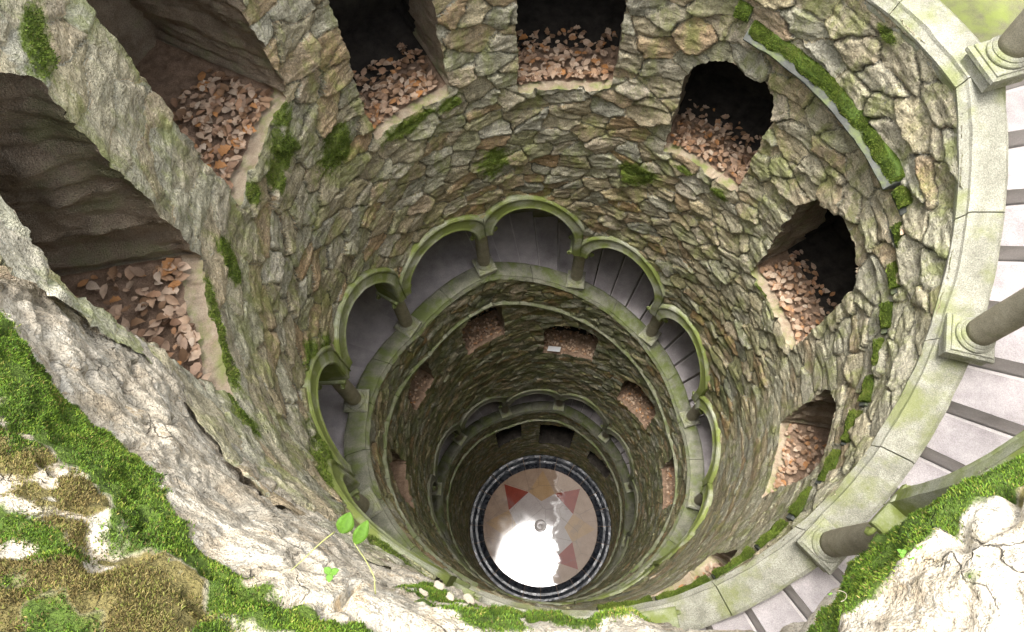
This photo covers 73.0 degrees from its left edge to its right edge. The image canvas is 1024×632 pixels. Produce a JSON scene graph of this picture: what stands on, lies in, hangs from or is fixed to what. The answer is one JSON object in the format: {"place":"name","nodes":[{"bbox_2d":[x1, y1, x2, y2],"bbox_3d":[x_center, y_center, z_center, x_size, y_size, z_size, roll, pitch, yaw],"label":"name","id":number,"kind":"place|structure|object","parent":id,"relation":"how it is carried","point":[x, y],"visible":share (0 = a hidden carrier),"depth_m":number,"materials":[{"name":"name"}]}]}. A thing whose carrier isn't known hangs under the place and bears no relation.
{"place":"outdoors","nodes":[
{"label":"outdoors","id":0,"kind":"place"},
{"bbox_2d":[483,468,596,586],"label":"floor","id":1,"kind":"structure","parent":0,"point":[558,550],"depth_m":27.25,"materials":[{"name":"beige stone"}]},
{"bbox_2d":[534,520,545,531],"bbox_3d":[1.116,8.272,27.272,0.480,0.015,0.480,0,68,1],"label":"medallion","id":2,"kind":"object","parent":1,"relation":"on","point":[539,525],"visible":1,"depth_m":27.27,"materials":[{"name":"grey stone"}]},
{"bbox_2d":[473,454,610,600],"bbox_3d":[1.119,8.334,27.424,8.800,0.288,8.800,0,68,1],"label":"railing","id":3,"kind":"object","parent":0,"point":[511,578],"visible":0.01,"depth_m":27.23,"materials":[{"name":"black metal"}]},
{"bbox_2d":[0,0,1023,611],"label":"well wall","id":4,"kind":"structure","parent":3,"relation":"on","point":[104,168],"depth_m":7.14,"materials":[{"name":"stone"}]},
{"bbox_2d":[75,257,210,379],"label":"leaf litter","id":5,"kind":"object","parent":4,"relation":"on","point":[185,331],"visible":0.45,"depth_m":4.47,"materials":[{"name":"brown plant"}]},
{"bbox_2d":[86,281,99,289],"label":"fallen leaf","id":6,"kind":"object","parent":5,"relation":"on","point":[91,285],"visible":1,"depth_m":4.52,"materials":[{"name":"plant"}]},
{"bbox_2d":[107,265,117,280],"bbox_3d":[-2.635,-0.289,4.574,0.075,0.027,0.130,-13,66,-3],"label":"fallen leaf","id":7,"kind":"object","parent":5,"relation":"on","point":[112,272],"visible":1,"depth_m":4.57,"materials":[{"name":"brown plant"}]},
{"bbox_2d":[110,296,120,302],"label":"fallen leaf","id":8,"kind":"object","parent":5,"relation":"on","point":[114,299],"visible":1,"depth_m":4.51,"materials":[{"name":"orange plant"}]},
{"bbox_2d":[129,267,144,275],"bbox_3d":[-2.480,-0.294,4.585,0.135,0.020,0.062,22,86,6],"label":"fallen leaf","id":9,"kind":"object","parent":5,"relation":"on","point":[137,271],"visible":1,"depth_m":4.59,"materials":[{"name":"brown plant"}]},
{"bbox_2d":[146,290,160,297],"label":"fallen leaf","id":10,"kind":"object","parent":5,"relation":"on","point":[153,293],"visible":1,"depth_m":4.49,"materials":[{"name":"brown plant"}]},
{"bbox_2d":[148,319,161,327],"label":"fallen leaf","id":11,"kind":"object","parent":5,"relation":"on","point":[155,323],"visible":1,"depth_m":4.42,"materials":[{"name":"brown plant"}]},
{"bbox_2d":[153,271,160,282],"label":"fallen leaf","id":12,"kind":"object","parent":5,"relation":"on","point":[157,276],"visible":1,"depth_m":4.55,"materials":[{"name":"beige plant"}]},
{"bbox_2d":[162,258,173,269],"bbox_3d":[-2.278,-0.346,4.584,0.088,0.036,0.129,17,69,19],"label":"fallen leaf","id":13,"kind":"object","parent":5,"relation":"on","point":[166,261],"visible":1,"depth_m":4.59,"materials":[{"name":"orange plant"}]},
{"bbox_2d":[162,265,176,276],"bbox_3d":[-2.265,-0.302,4.574,0.124,0.035,0.085,-38,69,-21],"label":"fallen leaf","id":14,"kind":"object","parent":5,"relation":"on","point":[164,272],"visible":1,"depth_m":4.57,"materials":[{"name":"orange plant"}]},
{"bbox_2d":[170,68,272,189],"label":"leaf litter","id":15,"kind":"object","parent":4,"relation":"on","point":[212,106],"visible":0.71,"depth_m":5.64,"materials":[{"name":"brown plant"}]},
{"bbox_2d":[196,132,203,138],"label":"fallen leaf","id":16,"kind":"object","parent":15,"relation":"on","point":[200,135],"visible":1,"depth_m":5.54,"materials":[{"name":"brown plant"}]},
{"bbox_2d":[214,159,226,168],"bbox_3d":[-2.286,-1.178,5.409,0.128,0.036,0.088,0,74,11],"label":"fallen leaf","id":17,"kind":"object","parent":15,"relation":"on","point":[219,164],"visible":1,"depth_m":5.41,"materials":[{"name":"orange plant"}]},
{"bbox_2d":[217,144,230,155],"bbox_3d":[-2.273,-1.309,5.465,0.138,0.039,0.094,-37,86,4],"label":"fallen leaf","id":18,"kind":"object","parent":15,"relation":"on","point":[223,150],"visible":1,"depth_m":5.46,"materials":[{"name":"orange plant"}]},
{"bbox_2d":[235,98,241,111],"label":"fallen leaf","id":19,"kind":"object","parent":15,"relation":"on","point":[238,104],"visible":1,"depth_m":5.66,"materials":[{"name":"brown plant"}]},
{"bbox_2d":[242,98,247,107],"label":"fallen leaf","id":20,"kind":"object","parent":15,"relation":"on","point":[243,103],"visible":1,"depth_m":5.66,"materials":[{"name":"brown plant"}]},
{"bbox_2d":[249,102,257,108],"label":"fallen leaf","id":21,"kind":"object","parent":15,"relation":"on","point":[253,105],"visible":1,"depth_m":5.63,"materials":[{"name":"orange plant"}]},
{"bbox_2d":[0,278,717,631],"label":"rim boulder","id":22,"kind":"object","parent":4,"relation":"on","point":[132,400],"visible":0.68,"depth_m":1.82,"materials":[{"name":"stone"}]},
{"bbox_2d":[0,426,253,631],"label":"dry moss","id":23,"kind":"object","parent":22,"relation":"on","point":[94,577],"visible":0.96,"depth_m":1.45,"materials":[{"name":"plant"}]},
{"bbox_2d":[0,310,651,631],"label":"green moss","id":24,"kind":"object","parent":22,"relation":"on","point":[136,464],"visible":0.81,"depth_m":1.77,"materials":[{"name":"green plant"}]},
{"bbox_2d":[324,567,338,581],"bbox_3d":[-0.441,0.634,1.695,0.038,0.025,0.036,0,68,1],"label":"sprout","id":25,"kind":"object","parent":22,"relation":"on","point":[329,572],"visible":1,"depth_m":1.69,"materials":[{"name":"green plant"}]},
{"bbox_2d":[289,512,375,593],"bbox_3d":[-0.408,0.564,1.683,0.204,0.065,0.167,13,69,6],"label":"seedling","id":26,"kind":"object","parent":22,"relation":"on","point":[344,523],"visible":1,"depth_m":1.69,"materials":[{"name":"green plant"}]},
{"bbox_2d":[419,588,427,596],"bbox_3d":[-0.239,0.743,1.862,0.030,0.010,0.015,33,72,13],"label":"stone chip","id":27,"kind":"object","parent":22,"relation":"on","point":[423,592],"visible":1,"depth_m":1.86,"materials":[{"name":"white stone"}]},
{"bbox_2d":[434,580,444,590],"bbox_3d":[-0.196,0.724,1.859,0.031,0.012,0.020,25,70,11],"label":"stone chip","id":28,"kind":"object","parent":22,"relation":"on","point":[439,585],"visible":1,"depth_m":1.85,"materials":[{"name":"white stone"}]},
{"bbox_2d":[446,592,453,600],"bbox_3d":[-0.156,0.712,1.755,0.026,0.009,0.017,33,72,13],"label":"stone chip","id":29,"kind":"object","parent":22,"relation":"on","point":[450,596],"visible":1,"depth_m":1.75,"materials":[{"name":"white stone"}]},
{"bbox_2d":[463,593,474,605],"bbox_3d":[-0.112,0.739,1.807,0.038,0.014,0.024,33,72,13],"label":"stone chip","id":30,"kind":"object","parent":22,"relation":"on","point":[468,598],"visible":1,"depth_m":1.80,"materials":[{"name":"beige stone"}]},
{"bbox_2d":[352,43,437,128],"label":"leaf litter","id":31,"kind":"object","parent":4,"relation":"on","point":[385,93],"visible":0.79,"depth_m":7.47,"materials":[{"name":"brown plant"}]},
{"bbox_2d":[410,373,426,406],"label":"leaf litter","id":32,"kind":"object","parent":4,"relation":"on","point":[419,387],"visible":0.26,"depth_m":13.75,"materials":[{"name":"brown plant"}]},
{"bbox_2d":[21,2,896,575],"bbox_3d":[0.060,-1.043,6.155,5.626,6.060,3.884,-41,73,-14],"label":"wall moss","id":33,"kind":"object","parent":4,"relation":"attached to","point":[43,56],"depth_m":5.48,"materials":[{"name":"green plant"}]},
{"bbox_2d":[462,308,501,349],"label":"leaf litter","id":34,"kind":"object","parent":4,"relation":"on","point":[477,340],"visible":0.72,"depth_m":14.89,"materials":[{"name":"brown plant"}]},
{"bbox_2d":[382,300,677,601],"bbox_3d":[0.810,2.504,13.177,5.721,9.190,5.695,0,68,1],"label":"stone course","id":35,"kind":"object","parent":4,"relation":"attached to","point":[414,535],"visible":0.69,"depth_m":13.16,"materials":[{"name":"grey stone"}]},
{"bbox_2d":[446,418,621,590],"bbox_3d":[0.996,5.835,21.656,5.729,6.934,5.455,0,68,1],"label":"stone course","id":36,"kind":"object","parent":4,"relation":"attached to","point":[527,421],"visible":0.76,"depth_m":22.61,"materials":[{"name":"stone"}]},
{"bbox_2d":[516,25,617,84],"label":"leaf litter","id":37,"kind":"object","parent":4,"relation":"on","point":[523,75],"visible":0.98,"depth_m":8.00,"materials":[{"name":"brown plant"}]},
{"bbox_2d":[524,55,531,62],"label":"fallen leaf","id":38,"kind":"object","parent":37,"relation":"on","point":[528,58],"visible":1,"depth_m":7.98,"materials":[{"name":"brown plant"}]},
{"bbox_2d":[544,326,597,357],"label":"leaf litter","id":39,"kind":"object","parent":4,"relation":"on","point":[567,347],"visible":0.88,"depth_m":16.61,"materials":[{"name":"brown plant"}]},
{"bbox_2d":[547,346,560,351],"bbox_3d":[1.001,0.779,16.437,0.300,0.013,0.220,5,28,10],"label":"paper card","id":40,"kind":"object","parent":39,"relation":"on","point":[553,348],"visible":1,"depth_m":16.44,"materials":[{"name":"white paper"}]},
{"bbox_2d":[623,383,654,424],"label":"leaf litter","id":41,"kind":"object","parent":4,"relation":"on","point":[631,399],"visible":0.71,"depth_m":17.67,"materials":[{"name":"brown plant"}]},
{"bbox_2d":[665,468,674,506],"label":"leaf litter","id":42,"kind":"object","parent":4,"relation":"on","point":[671,479],"visible":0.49,"depth_m":16.78,"materials":[{"name":"brown plant"}]},
{"bbox_2d":[674,562,720,589],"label":"leaf litter","id":43,"kind":"object","parent":4,"relation":"on","point":[711,565],"visible":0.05,"depth_m":8.78,"materials":[{"name":"brown plant"}]},
{"bbox_2d":[671,99,761,183],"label":"leaf litter","id":44,"kind":"object","parent":4,"relation":"on","point":[735,164],"visible":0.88,"depth_m":8.55,"materials":[{"name":"brown plant"}]},
{"bbox_2d":[679,127,686,133],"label":"fallen leaf","id":45,"kind":"object","parent":44,"relation":"on","point":[683,129],"visible":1,"depth_m":8.59,"materials":[{"name":"brown plant"}]},
{"bbox_2d":[545,457,1023,631],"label":"rim boulder","id":46,"kind":"object","parent":4,"relation":"on","point":[933,587],"visible":0.77,"depth_m":1.45,"materials":[{"name":"stone"}]},
{"bbox_2d":[897,549,906,557],"bbox_3d":[0.838,0.512,1.491,0.020,0.019,0.019,0,68,1],"label":"sprout","id":47,"kind":"object","parent":46,"relation":"on","point":[902,552],"visible":1,"depth_m":1.49,"materials":[{"name":"green plant"}]},
{"bbox_2d":[807,453,1023,631],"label":"green moss","id":48,"kind":"object","parent":46,"relation":"on","point":[962,486],"visible":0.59,"depth_m":1.60,"materials":[{"name":"green plant"}]},
{"bbox_2d":[770,423,826,492],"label":"leaf litter","id":49,"kind":"object","parent":4,"relation":"on","point":[803,465],"visible":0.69,"depth_m":8.73,"materials":[{"name":"brown plant"}]},
{"bbox_2d":[759,250,838,343],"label":"leaf litter","id":50,"kind":"object","parent":4,"relation":"in","point":[778,284],"visible":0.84,"depth_m":8.93,"materials":[{"name":"brown plant"}]},
{"bbox_2d":[784,298,792,302],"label":"fallen leaf","id":51,"kind":"object","parent":50,"relation":"on","point":[788,300],"visible":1,"depth_m":8.85,"materials":[{"name":"beige plant"}]},
{"bbox_2d":[794,325,802,329],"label":"fallen leaf","id":52,"kind":"object","parent":50,"relation":"on","point":[797,327],"visible":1,"depth_m":8.72,"materials":[{"name":"beige plant"}]},
{"bbox_2d":[470,455,610,601],"bbox_3d":[1.117,8.272,27.269,5.587,0.231,5.583,0,68,1],"label":"kerb ring","id":53,"kind":"object","parent":3,"relation":"on","point":[585,575],"visible":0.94,"depth_m":27.16,"materials":[{"name":"stone"}]},
{"bbox_2d":[508,209,691,424],"bbox_3d":[0.841,3.080,14.551,8.680,27.500,8.680,0,68,1],"label":"stair passage","id":54,"kind":"object","parent":3,"relation":"on","point":[538,213],"depth_m":13.54,"materials":[{"name":"stone"}]},
{"bbox_2d":[437,394,629,472],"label":"spiral staircase","id":55,"kind":"structure","parent":54,"relation":"attached to","point":[492,407],"depth_m":21.98,"materials":[{"name":"stone"}]},
{"bbox_2d":[318,212,712,475],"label":"spiral staircase","id":56,"kind":"structure","parent":55,"relation":"on","point":[524,237],"depth_m":13.05,"materials":[{"name":"stone"}]},
{"bbox_2d":[699,0,1023,631],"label":"spiral staircase","id":57,"kind":"structure","parent":56,"relation":"on","point":[983,415],"depth_m":5.62,"materials":[{"name":"stone"}]},
{"bbox_2d":[427,388,638,601],"bbox_3d":[0.945,5.381,20.175,6.278,11.001,6.295,0,68,1],"label":"spiral arcade","id":58,"kind":"object","parent":55,"relation":"on","point":[463,436],"visible":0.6,"depth_m":20.54,"materials":[{"name":"stone"}]},
{"bbox_2d":[302,194,720,605],"bbox_3d":[0.763,1.958,11.804,6.277,13.141,6.296,0,68,1],"label":"spiral arcade","id":59,"kind":"object","parent":58,"relation":"on","point":[356,488],"visible":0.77,"depth_m":11.07,"materials":[{"name":"stone"}]},
{"bbox_2d":[469,0,1023,629],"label":"spiral arcade","id":60,"kind":"object","parent":59,"relation":"on","point":[831,532],"visible":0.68,"depth_m":5.32,"materials":[{"name":"stone"}]},
{"bbox_2d":[596,8,906,610],"bbox_3d":[2.457,0.302,6.606,2.067,2.928,5.474,12,69,6],"label":"drip ledge","id":61,"kind":"object","parent":60,"relation":"attached to","point":[819,93],"visible":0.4,"depth_m":6.24,"materials":[{"name":"stone"}]},
{"bbox_2d":[597,0,913,609],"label":"ledge moss","id":62,"kind":"object","parent":61,"relation":"on","point":[780,524],"visible":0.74,"depth_m":6.31,"materials":[{"name":"green plant"}]}
]}

